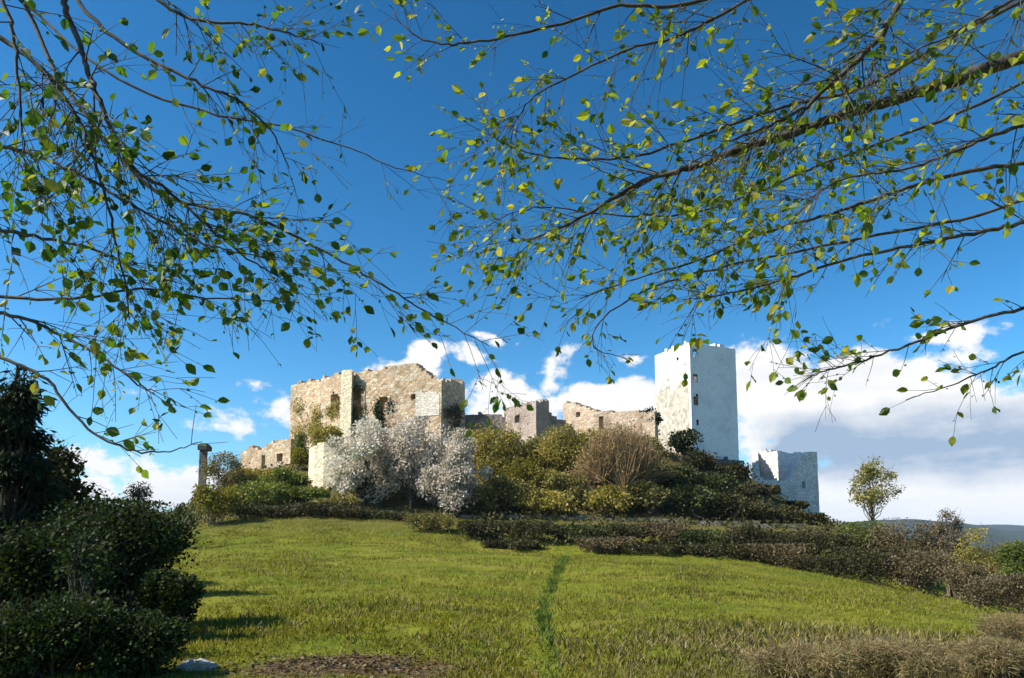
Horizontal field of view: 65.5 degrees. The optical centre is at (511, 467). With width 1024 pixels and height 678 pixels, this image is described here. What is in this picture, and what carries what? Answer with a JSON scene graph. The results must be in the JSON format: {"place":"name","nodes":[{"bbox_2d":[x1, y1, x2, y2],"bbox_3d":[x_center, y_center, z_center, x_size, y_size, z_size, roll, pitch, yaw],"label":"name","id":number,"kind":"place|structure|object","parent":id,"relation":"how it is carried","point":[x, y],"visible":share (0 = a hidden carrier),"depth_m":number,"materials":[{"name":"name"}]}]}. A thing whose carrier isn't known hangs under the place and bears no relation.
{"place":"outdoors","nodes":[
{"label":"outdoors","id":0,"kind":"place"},
{"bbox_2d":[0,0,1023,524],"label":"sky","id":1,"kind":"structure","parent":0,"point":[980,476],"materials":[{"name":"blue"}]},
{"bbox_2d":[8,447,1023,677],"bbox_3d":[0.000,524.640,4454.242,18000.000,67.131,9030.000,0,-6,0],"label":"ground","id":2,"kind":"structure","parent":0,"point":[564,549],"depth_m":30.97,"materials":[{"name":"green plant"}]},
{"bbox_2d":[0,363,74,544],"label":"dark conifer","id":3,"kind":"object","parent":2,"relation":"on","point":[22,445],"visible":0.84,"depth_m":21.00,"materials":[{"name":"green plant"}]},
{"bbox_2d":[0,589,140,677],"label":"shaded bush","id":4,"kind":"object","parent":2,"relation":"on","point":[38,641],"visible":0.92,"depth_m":10.36,"materials":[{"name":"green plant"}]},
{"bbox_2d":[22,434,118,537],"bbox_3d":[-13.578,1.388,24.063,3.081,4.937,2.913,0,-6,0],"label":"dark tree","id":5,"kind":"object","parent":2,"relation":"on","point":[66,473],"visible":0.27,"depth_m":24.00,"materials":[{"name":"green plant"}]},
{"bbox_2d":[0,519,150,615],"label":"shaded bush","id":6,"kind":"object","parent":2,"relation":"on","point":[30,558],"visible":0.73,"depth_m":13.42,"materials":[{"name":"green plant"}]},
{"bbox_2d":[52,527,114,603],"bbox_3d":[-6.644,2.034,12.247,0.906,2.293,0.929,0,-6,0],"label":"pale sapling","id":7,"kind":"object","parent":2,"relation":"on","point":[80,562],"visible":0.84,"depth_m":12.18,"materials":[{"name":"green plant"}]},
{"bbox_2d":[17,494,212,617],"bbox_3d":[-7.942,1.986,16.050,3.340,2.980,3.340,0,-6,0],"label":"shaded bush","id":8,"kind":"object","parent":2,"relation":"on","point":[159,540],"visible":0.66,"depth_m":15.57,"materials":[{"name":"green plant"}]},
{"bbox_2d":[69,607,195,677],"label":"shaded bush","id":9,"kind":"object","parent":2,"relation":"on","point":[151,641],"visible":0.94,"depth_m":10.72,"materials":[{"name":"green plant"}]},
{"bbox_2d":[121,481,161,513],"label":"bush","id":10,"kind":"object","parent":2,"relation":"on","point":[138,494],"visible":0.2,"depth_m":60.01,"materials":[{"name":"green plant"}]},
{"bbox_2d":[131,567,205,639],"bbox_3d":[-6.152,2.523,14.278,1.291,1.450,1.193,0,-6,0],"label":"shaded bush","id":11,"kind":"object","parent":2,"relation":"on","point":[178,594],"visible":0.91,"depth_m":14.10,"materials":[{"name":"green plant"}]},
{"bbox_2d":[156,502,210,548],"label":"shrub","id":12,"kind":"object","parent":2,"relation":"on","point":[181,507],"visible":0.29,"depth_m":57.98,"materials":[{"name":"green plant"}]},
{"bbox_2d":[175,658,218,670],"bbox_3d":[-4.606,2.921,11.651,0.597,0.247,0.447,0,-6,0],"label":"pale rock","id":13,"kind":"object","parent":2,"relation":"on","point":[198,664],"visible":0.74,"depth_m":11.51,"materials":[{"name":"grey stone"}]},
{"bbox_2d":[197,443,211,486],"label":"turret stub","id":14,"kind":"object","parent":2,"relation":"on","point":[204,450],"visible":0.39,"depth_m":97.50,"materials":[{"name":"stone"}]},
{"bbox_2d":[190,482,249,525],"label":"yellow bush","id":15,"kind":"object","parent":2,"relation":"on","point":[205,496],"visible":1,"depth_m":73.64,"materials":[{"name":"green plant"}]},
{"bbox_2d":[196,451,249,489],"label":"bare tree","id":16,"kind":"object","parent":2,"relation":"on","point":[229,476],"visible":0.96,"depth_m":88.21,"materials":[{"name":"green plant"}]},
{"bbox_2d":[235,467,277,480],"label":"hill bush","id":17,"kind":"object","parent":2,"relation":"on","point":[252,473],"visible":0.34,"depth_m":91.29,"materials":[{"name":"green plant"}]},
{"bbox_2d":[226,504,289,516],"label":"hedge bush","id":18,"kind":"object","parent":2,"relation":"on","point":[251,509],"visible":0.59,"depth_m":76.82,"materials":[{"name":"green plant"}]},
{"bbox_2d":[226,479,294,505],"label":"hill bush","id":19,"kind":"object","parent":2,"relation":"on","point":[274,490],"visible":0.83,"depth_m":80.82,"materials":[{"name":"green plant"}]},
{"bbox_2d":[240,439,296,468],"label":"wall fragment","id":20,"kind":"object","parent":2,"relation":"on","point":[273,452],"depth_m":104.94,"materials":[{"name":"stone"}]},
{"bbox_2d":[0,0,542,478],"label":"overhanging tree","id":21,"kind":"object","parent":2,"relation":"on","point":[56,86],"visible":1,"depth_m":4.27,"materials":[{"name":"green plant"}]},
{"bbox_2d":[253,508,313,517],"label":"hedge bush","id":22,"kind":"object","parent":2,"relation":"on","point":[280,512],"visible":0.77,"depth_m":76.74,"materials":[{"name":"green plant"}]},
{"bbox_2d":[255,466,312,491],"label":"hill bush","id":23,"kind":"object","parent":2,"relation":"on","point":[296,478],"visible":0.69,"depth_m":85.47,"materials":[{"name":"green plant"}]},
{"bbox_2d":[290,447,308,470],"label":"hill bush","id":24,"kind":"object","parent":2,"relation":"on","point":[300,457],"visible":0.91,"depth_m":95.20,"materials":[{"name":"green plant"}]},
{"bbox_2d":[280,485,331,503],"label":"scrub bush","id":25,"kind":"object","parent":2,"relation":"on","point":[302,494],"visible":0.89,"depth_m":82.00,"materials":[{"name":"green plant"}]},
{"bbox_2d":[282,501,340,517],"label":"hedge bush","id":26,"kind":"object","parent":2,"relation":"on","point":[306,507],"visible":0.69,"depth_m":77.09,"materials":[{"name":"green plant"}]},
{"bbox_2d":[308,442,340,489],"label":"round bastion","id":27,"kind":"object","parent":2,"relation":"on","point":[320,455],"visible":0.38,"depth_m":88.29,"materials":[{"name":"beige stone"}]},
{"bbox_2d":[305,422,344,450],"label":"hill bush","id":28,"kind":"object","parent":2,"relation":"on","point":[320,435],"visible":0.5,"depth_m":96.18,"materials":[{"name":"green plant"}]},
{"bbox_2d":[305,496,358,507],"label":"scrub bush","id":29,"kind":"object","parent":2,"relation":"on","point":[346,501],"visible":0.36,"depth_m":80.09,"materials":[{"name":"green plant"}]},
{"bbox_2d":[319,503,374,518],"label":"hedge bush","id":30,"kind":"object","parent":2,"relation":"on","point":[346,512],"visible":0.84,"depth_m":76.41,"materials":[{"name":"green plant"}]},
{"bbox_2d":[152,642,582,677],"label":"leaf litter","id":31,"kind":"object","parent":2,"relation":"on","point":[321,663],"visible":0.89,"depth_m":11.67,"materials":[{"name":"brown plant"}]},
{"bbox_2d":[326,414,410,504],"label":"blossom tree","id":32,"kind":"object","parent":2,"relation":"on","point":[350,469],"visible":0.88,"depth_m":82.12,"materials":[{"name":"white plant"}]},
{"bbox_2d":[290,363,464,456],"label":"ruined keep","id":33,"kind":"structure","parent":2,"relation":"on","point":[413,390],"depth_m":102.61,"materials":[{"name":"stone"}]},
{"bbox_2d":[290,395,325,442],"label":"ivy","id":34,"kind":"object","parent":33,"relation":"attached to","point":[315,417],"visible":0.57,"depth_m":108.47,"materials":[{"name":"green plant"}]},
{"bbox_2d":[352,376,366,426],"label":"ivy","id":35,"kind":"object","parent":33,"relation":"attached to","point":[356,408],"visible":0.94,"depth_m":103.30,"materials":[{"name":"green plant"}]},
{"bbox_2d":[370,394,393,431],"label":"ivy","id":36,"kind":"object","parent":33,"relation":"attached to","point":[379,414],"visible":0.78,"depth_m":101.66,"materials":[{"name":"green plant"}]},
{"bbox_2d":[441,400,465,430],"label":"ivy","id":37,"kind":"object","parent":33,"relation":"attached to","point":[450,413],"visible":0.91,"depth_m":101.56,"materials":[{"name":"green plant"}]},
{"bbox_2d":[355,509,404,518],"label":"hedge bush","id":38,"kind":"object","parent":2,"relation":"on","point":[379,514],"visible":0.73,"depth_m":76.65,"materials":[{"name":"green plant"}]},
{"bbox_2d":[366,416,451,508],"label":"blossom tree","id":39,"kind":"object","parent":2,"relation":"on","point":[405,466],"visible":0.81,"depth_m":81.57,"materials":[{"name":"white plant"}]},
{"bbox_2d":[402,511,457,532],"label":"hedge bush","id":40,"kind":"object","parent":2,"relation":"on","point":[440,522],"visible":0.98,"depth_m":68.93,"materials":[{"name":"green plant"}]},
{"bbox_2d":[415,427,493,517],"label":"blossom tree","id":41,"kind":"object","parent":2,"relation":"on","point":[459,480],"visible":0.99,"depth_m":78.51,"materials":[{"name":"white plant"}]},
{"bbox_2d":[451,483,502,514],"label":"scrub bush","id":42,"kind":"object","parent":2,"relation":"on","point":[486,497],"visible":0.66,"depth_m":79.33,"materials":[{"name":"green plant"}]},
{"bbox_2d":[455,520,508,538],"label":"hedge bush","id":43,"kind":"object","parent":2,"relation":"on","point":[469,527],"visible":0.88,"depth_m":66.59,"materials":[{"name":"green plant"}]},
{"bbox_2d":[465,412,505,435],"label":"curtain wall","id":44,"kind":"structure","parent":2,"relation":"on","point":[495,418],"depth_m":109.48,"materials":[{"name":"grey stone"}]},
{"bbox_2d":[467,419,532,480],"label":"olive tree","id":45,"kind":"object","parent":2,"relation":"on","point":[494,444],"visible":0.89,"depth_m":90.12,"materials":[{"name":"green plant"}]},
{"bbox_2d":[480,537,543,549],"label":"hedge bush","id":46,"kind":"object","parent":2,"relation":"on","point":[517,544],"visible":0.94,"depth_m":62.76,"materials":[{"name":"green plant"}]},
{"bbox_2d":[480,474,546,510],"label":"hill bush","id":47,"kind":"object","parent":2,"relation":"on","point":[507,486],"visible":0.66,"depth_m":80.26,"materials":[{"name":"green plant"}]},
{"bbox_2d":[496,454,542,485],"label":"hill bush","id":48,"kind":"object","parent":2,"relation":"on","point":[517,469],"visible":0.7,"depth_m":85.96,"materials":[{"name":"green plant"}]},
{"bbox_2d":[234,511,805,529],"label":"retaining wall","id":49,"kind":"structure","parent":2,"relation":"on","point":[719,523],"depth_m":79.01,"materials":[{"name":"stone"}]},
{"bbox_2d":[496,520,559,539],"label":"hedge bush","id":50,"kind":"object","parent":2,"relation":"on","point":[540,528],"visible":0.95,"depth_m":65.88,"materials":[{"name":"green plant"}]},
{"bbox_2d":[516,432,553,467],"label":"olive tree","id":51,"kind":"object","parent":2,"relation":"on","point":[532,442],"visible":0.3,"depth_m":95.19,"materials":[{"name":"green plant"}]},
{"bbox_2d":[504,399,573,446],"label":"ruined turret","id":52,"kind":"object","parent":2,"relation":"on","point":[537,419],"visible":0.33,"depth_m":105.16,"materials":[{"name":"grey stone"}]},
{"bbox_2d":[513,464,564,493],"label":"hill bush","id":53,"kind":"object","parent":2,"relation":"on","point":[538,474],"visible":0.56,"depth_m":85.49,"materials":[{"name":"green plant"}]},
{"bbox_2d":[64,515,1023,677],"bbox_3d":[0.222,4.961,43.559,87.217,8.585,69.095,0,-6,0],"label":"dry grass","id":54,"kind":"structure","parent":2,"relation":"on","point":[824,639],"depth_m":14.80,"materials":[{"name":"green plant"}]},
{"bbox_2d":[511,489,579,518],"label":"scrub bush","id":55,"kind":"object","parent":2,"relation":"on","point":[549,502],"visible":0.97,"depth_m":79.36,"materials":[{"name":"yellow plant"}]},
{"bbox_2d":[530,555,571,677],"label":"lush grass","id":56,"kind":"structure","parent":2,"relation":"on","point":[544,612],"depth_m":18.58,"materials":[{"name":"green plant"}]},
{"bbox_2d":[532,422,594,476],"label":"olive tree","id":57,"kind":"object","parent":2,"relation":"on","point":[561,458],"visible":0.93,"depth_m":90.97,"materials":[{"name":"green plant"}]},
{"bbox_2d":[539,471,591,506],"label":"hill bush","id":58,"kind":"object","parent":2,"relation":"on","point":[558,480],"visible":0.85,"depth_m":82.74,"materials":[{"name":"green plant"}]},
{"bbox_2d":[548,522,612,543],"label":"hedge bush","id":59,"kind":"object","parent":2,"relation":"on","point":[574,532],"visible":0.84,"depth_m":66.02,"materials":[{"name":"green plant"}]},
{"bbox_2d":[179,444,1023,587],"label":"undergrowth","id":60,"kind":"object","parent":2,"relation":"on","point":[830,522],"visible":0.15,"depth_m":78.01,"materials":[{"name":"green plant"}]},
{"bbox_2d":[577,484,635,516],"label":"scrub bush","id":61,"kind":"object","parent":2,"relation":"on","point":[614,498],"visible":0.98,"depth_m":80.02,"materials":[{"name":"yellow plant"}]},
{"bbox_2d":[574,535,639,552],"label":"hedge bush","id":62,"kind":"object","parent":2,"relation":"on","point":[605,544],"visible":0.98,"depth_m":62.19,"materials":[{"name":"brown plant"}]},
{"bbox_2d":[563,401,657,450],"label":"ruined wall","id":63,"kind":"structure","parent":2,"relation":"on","point":[577,415],"depth_m":109.23,"materials":[{"name":"beige stone"}]},
{"bbox_2d":[588,522,650,541],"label":"hedge bush","id":64,"kind":"object","parent":2,"relation":"on","point":[620,529],"visible":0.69,"depth_m":65.90,"materials":[{"name":"green plant"}]},
{"bbox_2d":[560,417,681,491],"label":"osier tree","id":65,"kind":"object","parent":2,"relation":"on","point":[618,459],"visible":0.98,"depth_m":82.36,"materials":[{"name":"beige plant"}]},
{"bbox_2d":[626,479,672,514],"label":"scrub bush","id":66,"kind":"object","parent":2,"relation":"on","point":[645,495],"visible":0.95,"depth_m":81.39,"materials":[{"name":"green plant"}]},
{"bbox_2d":[635,434,669,480],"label":"hill bush","id":67,"kind":"object","parent":2,"relation":"on","point":[657,445],"visible":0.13,"depth_m":92.93,"materials":[{"name":"green plant"}]},
{"bbox_2d":[637,519,687,544],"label":"hedge bush","id":68,"kind":"object","parent":2,"relation":"on","point":[655,528],"visible":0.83,"depth_m":66.11,"materials":[{"name":"brown plant"}]},
{"bbox_2d":[628,541,702,554],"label":"hedge bush","id":69,"kind":"object","parent":2,"relation":"on","point":[664,548],"visible":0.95,"depth_m":62.21,"materials":[{"name":"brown plant"}]},
{"bbox_2d":[651,462,698,498],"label":"dark bush","id":70,"kind":"object","parent":2,"relation":"on","point":[689,474],"visible":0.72,"depth_m":87.28,"materials":[{"name":"green plant"}]},
{"bbox_2d":[667,428,703,462],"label":"dark bush","id":71,"kind":"object","parent":2,"relation":"on","point":[682,442],"visible":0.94,"depth_m":104.27,"materials":[{"name":"green plant"}]},
{"bbox_2d":[357,0,1023,445],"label":"overhanging tree","id":72,"kind":"object","parent":2,"relation":"on","point":[861,106],"visible":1,"depth_m":4.78,"materials":[{"name":"green plant"}]},
{"bbox_2d":[667,483,727,518],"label":"scrub bush","id":73,"kind":"object","parent":2,"relation":"on","point":[688,496],"visible":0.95,"depth_m":81.16,"materials":[{"name":"green plant"}]},
{"bbox_2d":[677,448,717,476],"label":"scrub bush","id":74,"kind":"object","parent":2,"relation":"on","point":[698,460],"visible":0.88,"depth_m":97.66,"materials":[{"name":"green plant"}]},
{"bbox_2d":[672,528,725,544],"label":"hedge bush","id":75,"kind":"object","parent":2,"relation":"on","point":[701,536],"visible":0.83,"depth_m":64.87,"materials":[{"name":"green plant"}]},
{"bbox_2d":[655,339,743,466],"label":"stone tower","id":76,"kind":"structure","parent":2,"relation":"on","point":[704,401],"depth_m":112.03,"materials":[{"name":"white stone"}]},
{"bbox_2d":[689,469,740,493],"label":"dark bush","id":77,"kind":"object","parent":2,"relation":"on","point":[720,483],"visible":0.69,"depth_m":87.59,"materials":[{"name":"green plant"}]},
{"bbox_2d":[688,541,755,558],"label":"hedge bush","id":78,"kind":"object","parent":2,"relation":"on","point":[709,550],"visible":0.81,"depth_m":62.65,"materials":[{"name":"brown plant"}]},
{"bbox_2d":[707,462,756,484],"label":"scrub bush","id":79,"kind":"object","parent":2,"relation":"on","point":[741,472],"visible":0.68,"depth_m":99.40,"materials":[{"name":"green plant"}]},
{"bbox_2d":[697,493,771,520],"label":"scrub bush","id":80,"kind":"object","parent":2,"relation":"on","point":[732,505],"visible":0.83,"depth_m":80.92,"materials":[{"name":"green plant"}]},
{"bbox_2d":[723,484,761,507],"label":"dark bush","id":81,"kind":"object","parent":2,"relation":"on","point":[748,491],"visible":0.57,"depth_m":90.97,"materials":[{"name":"green plant"}]},
{"bbox_2d":[721,525,784,546],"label":"hedge bush","id":82,"kind":"object","parent":2,"relation":"on","point":[741,536],"visible":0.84,"depth_m":64.76,"materials":[{"name":"green plant"}]},
{"bbox_2d":[749,484,780,496],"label":"scrub bush","id":83,"kind":"object","parent":2,"relation":"on","point":[770,489],"visible":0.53,"depth_m":102.17,"materials":[{"name":"green plant"}]},
{"bbox_2d":[746,507,797,523],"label":"scrub bush","id":84,"kind":"object","parent":2,"relation":"on","point":[769,514],"visible":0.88,"depth_m":80.48,"materials":[{"name":"green plant"}]},
{"bbox_2d":[736,542,817,566],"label":"hedge bush","id":85,"kind":"object","parent":2,"relation":"on","point":[762,550],"visible":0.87,"depth_m":61.94,"materials":[{"name":"brown plant"}]},
{"bbox_2d":[752,448,819,512],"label":"broken bastion","id":86,"kind":"object","parent":2,"relation":"on","point":[794,475],"visible":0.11,"depth_m":116.48,"materials":[{"name":"stone"}]},
{"bbox_2d":[755,530,817,554],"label":"hedge bush","id":87,"kind":"object","parent":2,"relation":"on","point":[782,536],"visible":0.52,"depth_m":64.36,"materials":[{"name":"green plant"}]},
{"bbox_2d":[733,634,862,677],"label":"dry shrub","id":88,"kind":"object","parent":2,"relation":"on","point":[798,660],"visible":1,"depth_m":9.52,"materials":[{"name":"beige plant"}]},
{"bbox_2d":[792,512,829,524],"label":"scrub bush","id":89,"kind":"object","parent":2,"relation":"on","point":[817,517],"visible":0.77,"depth_m":82.79,"materials":[{"name":"green plant"}]},
{"bbox_2d":[779,550,868,576],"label":"hedge bush","id":90,"kind":"object","parent":2,"relation":"on","point":[804,563],"visible":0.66,"depth_m":59.52,"materials":[{"name":"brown plant"}]},
{"bbox_2d":[787,526,863,555],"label":"hedge bush","id":91,"kind":"object","parent":2,"relation":"on","point":[840,540],"visible":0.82,"depth_m":63.99,"materials":[{"name":"green plant"}]},
{"bbox_2d":[815,543,916,586],"bbox_3d":[25.874,7.068,57.684,7.480,3.192,4.770,0,-6,0],"label":"hedge bush","id":92,"kind":"object","parent":2,"relation":"on","point":[873,564],"visible":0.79,"depth_m":57.42,"materials":[{"name":"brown plant"}]},
{"bbox_2d":[825,520,906,567],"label":"hedge bush","id":93,"kind":"object","parent":2,"relation":"on","point":[857,528],"visible":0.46,"depth_m":65.17,"materials":[{"name":"green plant"}]},
{"bbox_2d":[847,454,905,527],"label":"lone tree","id":94,"kind":"object","parent":2,"relation":"on","point":[870,497],"visible":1,"depth_m":91.63,"materials":[{"name":"green plant"}]},
{"bbox_2d":[829,632,977,677],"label":"dry shrub","id":95,"kind":"object","parent":2,"relation":"on","point":[882,657],"visible":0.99,"depth_m":9.74,"materials":[{"name":"beige plant"}]},
{"bbox_2d":[853,517,955,585],"bbox_3d":[31.305,6.736,63.696,7.959,5.510,6.651,0,-6,0],"label":"hedge bush","id":96,"kind":"object","parent":2,"relation":"on","point":[885,537],"visible":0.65,"depth_m":62.86,"materials":[{"name":"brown plant"}]},
{"bbox_2d":[879,549,961,597],"bbox_3d":[28.586,7.350,55.436,5.554,3.371,4.956,6,-9,-40],"label":"hedge bush","id":97,"kind":"object","parent":2,"relation":"on","point":[914,566],"visible":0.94,"depth_m":54.95,"materials":[{"name":"brown plant"}]},
{"bbox_2d":[930,508,973,599],"bbox_3d":[33.059,6.531,59.575,3.065,7.152,3.357,0,-6,0],"label":"bare thicket","id":98,"kind":"object","parent":2,"relation":"on","point":[939,529],"visible":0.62,"depth_m":59.74,"materials":[{"name":"brown plant"}]},
{"bbox_2d":[938,558,1001,604],"bbox_3d":[26.960,6.746,46.481,3.840,2.876,2.730,0,-6,0],"label":"bare thicket","id":99,"kind":"object","parent":2,"relation":"on","point":[960,579],"visible":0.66,"depth_m":46.23,"materials":[{"name":"beige plant"}]},
{"bbox_2d":[947,522,1009,603],"bbox_3d":[31.757,6.567,53.676,3.834,5.812,3.848,0,-6,0],"label":"bush","id":100,"kind":"object","parent":2,"relation":"on","point":[980,555],"visible":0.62,"depth_m":53.87,"materials":[{"name":"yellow plant"}]},
{"bbox_2d":[950,633,1023,677],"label":"dry shrub","id":101,"kind":"object","parent":2,"relation":"on","point":[999,656],"visible":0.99,"depth_m":10.49,"materials":[{"name":"beige plant"}]},
{"bbox_2d":[958,572,1023,613],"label":"bare thicket","id":102,"kind":"object","parent":2,"relation":"on","point":[1009,589],"visible":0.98,"depth_m":35.64,"materials":[{"name":"brown plant"}]},
{"bbox_2d":[970,609,1023,642],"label":"dry shrub","id":103,"kind":"object","parent":2,"relation":"on","point":[1003,627],"visible":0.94,"depth_m":15.70,"materials":[{"name":"beige plant"}]},
{"bbox_2d":[992,540,1023,605],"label":"green thicket","id":104,"kind":"object","parent":2,"relation":"on","point":[1011,559],"visible":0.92,"depth_m":51.47,"materials":[{"name":"green plant"}]},
{"bbox_2d":[846,519,1023,553],"bbox_3d":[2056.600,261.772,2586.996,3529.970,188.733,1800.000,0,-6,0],"label":"hills","id":105,"kind":"structure","parent":0,"point":[998,535],"depth_m":2339.54,"materials":[{"name":"green plant"}]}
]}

